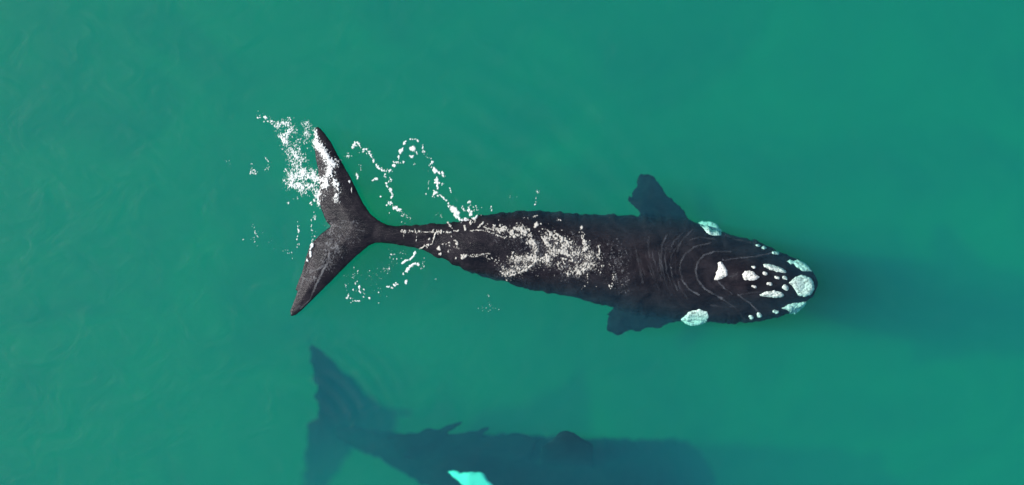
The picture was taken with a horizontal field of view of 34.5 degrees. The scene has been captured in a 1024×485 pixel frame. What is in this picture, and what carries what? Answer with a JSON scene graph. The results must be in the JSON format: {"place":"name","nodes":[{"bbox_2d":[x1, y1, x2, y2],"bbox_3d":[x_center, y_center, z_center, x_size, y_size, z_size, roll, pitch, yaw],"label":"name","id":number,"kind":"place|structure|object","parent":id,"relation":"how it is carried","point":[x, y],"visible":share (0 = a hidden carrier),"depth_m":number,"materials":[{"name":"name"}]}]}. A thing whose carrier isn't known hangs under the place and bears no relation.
{"place":"outdoors","nodes":[
{"label":"outdoors","id":0,"kind":"place"},
{"bbox_2d":[0,0,1023,484],"bbox_3d":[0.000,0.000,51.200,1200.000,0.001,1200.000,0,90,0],"label":"water","id":1,"kind":"structure","parent":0,"point":[862,160],"depth_m":51.20,"materials":[{"name":"teal liquid"}]},
{"bbox_3d":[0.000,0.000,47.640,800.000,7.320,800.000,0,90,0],"label":"water","id":2,"kind":"structure","parent":0,"visible":0},
{"bbox_2d":[243,116,351,261],"bbox_3d":[-6.100,-1.545,43.922,3.378,0.174,3.681,32,90,0],"label":"foam","id":3,"kind":"object","parent":2,"relation":"on","point":[303,171],"visible":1,"depth_m":43.97,"materials":[{"name":"white"}]},
{"bbox_2d":[346,251,424,301],"bbox_3d":[-3.364,0.886,43.989,2.449,0.038,1.272,-23,90,0],"label":"foam","id":4,"kind":"object","parent":2,"relation":"on","point":[410,266],"visible":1,"depth_m":43.98,"materials":[{"name":"white"}]},
{"bbox_2d":[347,138,537,222],"bbox_3d":[-2.041,-1.352,43.990,5.246,0.058,2.243,23,90,0],"label":"foam","id":5,"kind":"object","parent":2,"relation":"on","point":[453,209],"visible":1,"depth_m":43.98,"materials":[{"name":"white"}]},
{"bbox_2d":[401,215,613,288],"bbox_3d":[0.052,0.267,43.923,6.052,0.191,1.995,0,90,0],"label":"foam","id":6,"kind":"object","parent":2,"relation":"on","point":[547,260],"visible":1,"depth_m":43.91,"materials":[{"name":"beige"}]},
{"bbox_2d":[301,340,715,484],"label":"whale","id":7,"kind":"object","parent":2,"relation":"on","point":[351,415],"visible":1,"depth_m":45.88,"materials":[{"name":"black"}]},
{"bbox_2d":[290,127,817,335],"bbox_3d":[1.317,0.379,45.183,13.930,2.666,5.082,8,90,0],"label":"whale","id":8,"kind":"object","parent":2,"relation":"on","point":[663,260],"visible":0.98,"depth_m":44.03}
]}

